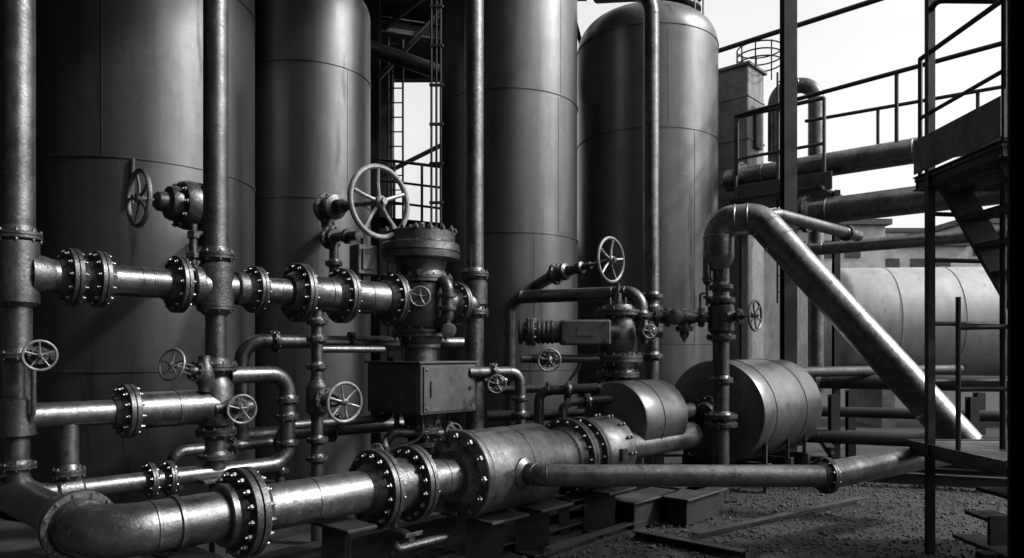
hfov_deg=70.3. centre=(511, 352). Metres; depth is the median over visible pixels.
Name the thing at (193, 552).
pipe support
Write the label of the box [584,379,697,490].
horizontal vessel
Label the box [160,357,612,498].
bore piping
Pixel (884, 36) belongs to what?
sky
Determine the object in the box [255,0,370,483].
storage tank
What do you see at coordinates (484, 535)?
pipe support
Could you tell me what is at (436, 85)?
cable riser
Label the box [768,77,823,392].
gooseneck pipe
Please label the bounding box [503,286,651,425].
loop pipe
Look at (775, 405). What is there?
horizontal vessel
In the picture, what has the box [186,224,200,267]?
gauge fitting
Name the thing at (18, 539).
gravel ground
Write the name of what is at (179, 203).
tank outlet valve
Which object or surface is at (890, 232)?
warehouse
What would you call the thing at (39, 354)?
handwheel valve
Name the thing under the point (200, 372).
handwheel valve
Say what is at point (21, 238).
riser pipe
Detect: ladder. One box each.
[387,37,403,360]
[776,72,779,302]
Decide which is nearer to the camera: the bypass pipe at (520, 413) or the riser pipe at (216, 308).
the riser pipe at (216, 308)
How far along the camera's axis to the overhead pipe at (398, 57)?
13.44 m
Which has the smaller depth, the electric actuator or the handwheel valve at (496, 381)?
the handwheel valve at (496, 381)
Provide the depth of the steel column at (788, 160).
10.90 m
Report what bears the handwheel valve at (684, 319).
attached to the riser pipe at (721, 416)
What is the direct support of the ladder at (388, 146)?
on the gravel ground
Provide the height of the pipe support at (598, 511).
0.414 m
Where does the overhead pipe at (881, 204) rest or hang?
attached to the access platform
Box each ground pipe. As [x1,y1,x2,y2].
[800,429,998,446]
[801,365,963,376]
[812,375,998,390]
[821,406,998,421]
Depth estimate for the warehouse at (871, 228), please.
38.81 m
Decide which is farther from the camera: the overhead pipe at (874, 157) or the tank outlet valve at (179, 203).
the overhead pipe at (874, 157)
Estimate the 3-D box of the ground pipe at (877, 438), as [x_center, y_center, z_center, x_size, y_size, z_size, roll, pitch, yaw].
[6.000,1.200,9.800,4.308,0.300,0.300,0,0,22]
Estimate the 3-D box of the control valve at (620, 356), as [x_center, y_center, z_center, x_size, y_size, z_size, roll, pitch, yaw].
[1.294,0.380,8.264,0.783,2.340,0.600,0,0,23]
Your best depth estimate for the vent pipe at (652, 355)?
9.41 m
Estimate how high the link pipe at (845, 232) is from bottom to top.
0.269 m
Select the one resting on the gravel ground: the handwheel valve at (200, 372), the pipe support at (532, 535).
the pipe support at (532, 535)
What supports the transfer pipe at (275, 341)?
on the gravel ground
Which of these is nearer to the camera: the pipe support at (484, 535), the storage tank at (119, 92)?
the pipe support at (484, 535)
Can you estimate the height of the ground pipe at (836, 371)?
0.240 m
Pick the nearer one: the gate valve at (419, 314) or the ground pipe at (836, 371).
the gate valve at (419, 314)
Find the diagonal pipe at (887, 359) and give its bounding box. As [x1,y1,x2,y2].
[702,203,981,438]
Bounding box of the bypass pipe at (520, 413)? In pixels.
[470,363,529,424]
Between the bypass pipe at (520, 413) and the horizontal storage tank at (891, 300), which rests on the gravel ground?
the horizontal storage tank at (891, 300)
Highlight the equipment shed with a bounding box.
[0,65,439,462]
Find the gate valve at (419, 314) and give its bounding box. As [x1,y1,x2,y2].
[374,222,459,522]
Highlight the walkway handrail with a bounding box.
[718,0,1000,174]
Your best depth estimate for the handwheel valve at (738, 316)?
8.39 m
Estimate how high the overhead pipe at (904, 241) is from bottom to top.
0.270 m
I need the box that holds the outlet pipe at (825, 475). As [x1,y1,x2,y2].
[515,438,981,493]
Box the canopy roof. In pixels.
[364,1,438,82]
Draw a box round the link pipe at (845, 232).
[772,208,863,240]
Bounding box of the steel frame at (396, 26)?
[363,0,586,443]
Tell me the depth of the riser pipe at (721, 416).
8.51 m
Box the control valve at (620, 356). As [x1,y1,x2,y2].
[595,283,662,382]
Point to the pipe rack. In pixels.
(953, 476)
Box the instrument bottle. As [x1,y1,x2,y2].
[699,257,713,309]
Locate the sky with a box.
[394,0,1000,227]
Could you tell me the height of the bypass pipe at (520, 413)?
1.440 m
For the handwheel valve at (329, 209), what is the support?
attached to the header pipeline at (300, 292)
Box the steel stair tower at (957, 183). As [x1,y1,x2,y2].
[907,0,1006,557]
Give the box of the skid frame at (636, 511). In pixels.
[46,487,865,557]
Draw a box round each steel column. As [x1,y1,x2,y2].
[780,0,796,450]
[1007,0,1023,557]
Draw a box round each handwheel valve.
[21,340,58,423]
[158,348,214,391]
[215,394,256,423]
[306,377,362,422]
[313,163,409,272]
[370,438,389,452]
[444,421,461,433]
[482,374,507,393]
[520,348,602,371]
[532,236,624,289]
[648,307,708,341]
[720,300,762,331]
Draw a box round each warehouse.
[764,219,891,366]
[885,228,923,236]
[885,243,969,267]
[906,218,998,266]
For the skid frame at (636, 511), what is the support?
on the gravel ground
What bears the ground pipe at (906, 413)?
on the pipe rack
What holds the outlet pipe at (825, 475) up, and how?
attached to the pipeline at (246, 511)
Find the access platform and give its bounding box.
[729,96,842,394]
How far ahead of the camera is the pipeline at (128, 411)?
5.36 m
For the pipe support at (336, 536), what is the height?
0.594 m
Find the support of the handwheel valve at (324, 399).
attached to the drain riser pipe at (317, 439)
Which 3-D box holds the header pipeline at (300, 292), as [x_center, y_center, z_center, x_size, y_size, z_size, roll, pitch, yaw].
[-1.897,-0.535,6.543,0.530,0.530,4.330,0,0,42]
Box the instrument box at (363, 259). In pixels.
[350,238,376,280]
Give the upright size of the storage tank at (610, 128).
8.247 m
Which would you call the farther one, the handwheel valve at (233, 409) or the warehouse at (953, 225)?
the warehouse at (953, 225)
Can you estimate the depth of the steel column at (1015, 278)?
3.60 m
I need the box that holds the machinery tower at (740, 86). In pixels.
[718,39,779,359]
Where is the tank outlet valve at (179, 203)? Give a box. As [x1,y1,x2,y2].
[125,168,202,230]
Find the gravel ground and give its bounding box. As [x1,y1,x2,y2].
[0,389,1006,557]
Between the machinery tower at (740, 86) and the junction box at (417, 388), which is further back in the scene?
the machinery tower at (740, 86)
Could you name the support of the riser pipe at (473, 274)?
on the gravel ground
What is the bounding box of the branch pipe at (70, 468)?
[52,424,85,481]
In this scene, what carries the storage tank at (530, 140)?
on the gravel ground
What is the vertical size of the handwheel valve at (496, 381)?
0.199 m
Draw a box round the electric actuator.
[518,318,619,400]
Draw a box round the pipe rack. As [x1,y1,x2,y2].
[811,390,1006,487]
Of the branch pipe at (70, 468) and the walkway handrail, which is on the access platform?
the walkway handrail
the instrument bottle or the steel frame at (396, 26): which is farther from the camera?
the steel frame at (396, 26)
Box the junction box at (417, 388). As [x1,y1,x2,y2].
[364,360,478,450]
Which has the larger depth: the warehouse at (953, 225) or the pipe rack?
the warehouse at (953, 225)
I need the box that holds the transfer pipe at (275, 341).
[234,330,463,439]
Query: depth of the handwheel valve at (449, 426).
7.16 m
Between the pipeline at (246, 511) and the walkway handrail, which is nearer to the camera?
the pipeline at (246, 511)
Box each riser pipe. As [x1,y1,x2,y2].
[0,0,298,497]
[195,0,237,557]
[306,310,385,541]
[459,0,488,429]
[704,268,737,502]
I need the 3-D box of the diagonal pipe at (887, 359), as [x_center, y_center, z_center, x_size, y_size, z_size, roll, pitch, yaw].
[3.521,-0.337,8.032,2.814,2.800,0.414,0,0,29]
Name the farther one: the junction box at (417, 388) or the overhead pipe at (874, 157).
the overhead pipe at (874, 157)
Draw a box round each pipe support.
[151,546,224,557]
[308,516,376,557]
[441,509,529,557]
[503,498,573,557]
[571,487,635,532]
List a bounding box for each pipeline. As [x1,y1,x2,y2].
[0,414,702,557]
[32,248,480,324]
[33,384,219,437]
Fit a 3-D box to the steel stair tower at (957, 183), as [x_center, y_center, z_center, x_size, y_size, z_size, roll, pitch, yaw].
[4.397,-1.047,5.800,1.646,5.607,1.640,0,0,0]
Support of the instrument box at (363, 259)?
attached to the header pipeline at (300, 292)
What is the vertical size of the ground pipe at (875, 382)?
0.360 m
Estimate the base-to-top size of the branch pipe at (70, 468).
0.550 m
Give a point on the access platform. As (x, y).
(814, 186)
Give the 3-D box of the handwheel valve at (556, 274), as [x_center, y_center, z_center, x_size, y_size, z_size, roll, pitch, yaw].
[0.659,-1.120,9.591,0.656,0.570,2.104,0,0,-31]
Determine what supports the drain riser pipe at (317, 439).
on the gravel ground
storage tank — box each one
[0,0,255,515]
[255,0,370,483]
[440,0,577,429]
[577,0,718,455]
[824,267,998,427]
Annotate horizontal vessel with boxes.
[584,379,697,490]
[674,359,821,493]
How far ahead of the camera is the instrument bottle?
8.55 m
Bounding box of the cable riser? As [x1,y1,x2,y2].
[429,0,443,227]
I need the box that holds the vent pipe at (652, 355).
[593,0,662,463]
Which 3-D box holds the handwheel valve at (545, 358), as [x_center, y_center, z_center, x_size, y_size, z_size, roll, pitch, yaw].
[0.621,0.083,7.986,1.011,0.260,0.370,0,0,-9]
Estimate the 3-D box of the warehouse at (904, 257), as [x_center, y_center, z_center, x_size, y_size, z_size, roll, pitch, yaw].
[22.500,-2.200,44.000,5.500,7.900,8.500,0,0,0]
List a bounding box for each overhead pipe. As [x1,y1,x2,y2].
[370,39,438,79]
[723,137,1000,191]
[797,186,998,232]
[803,227,998,254]

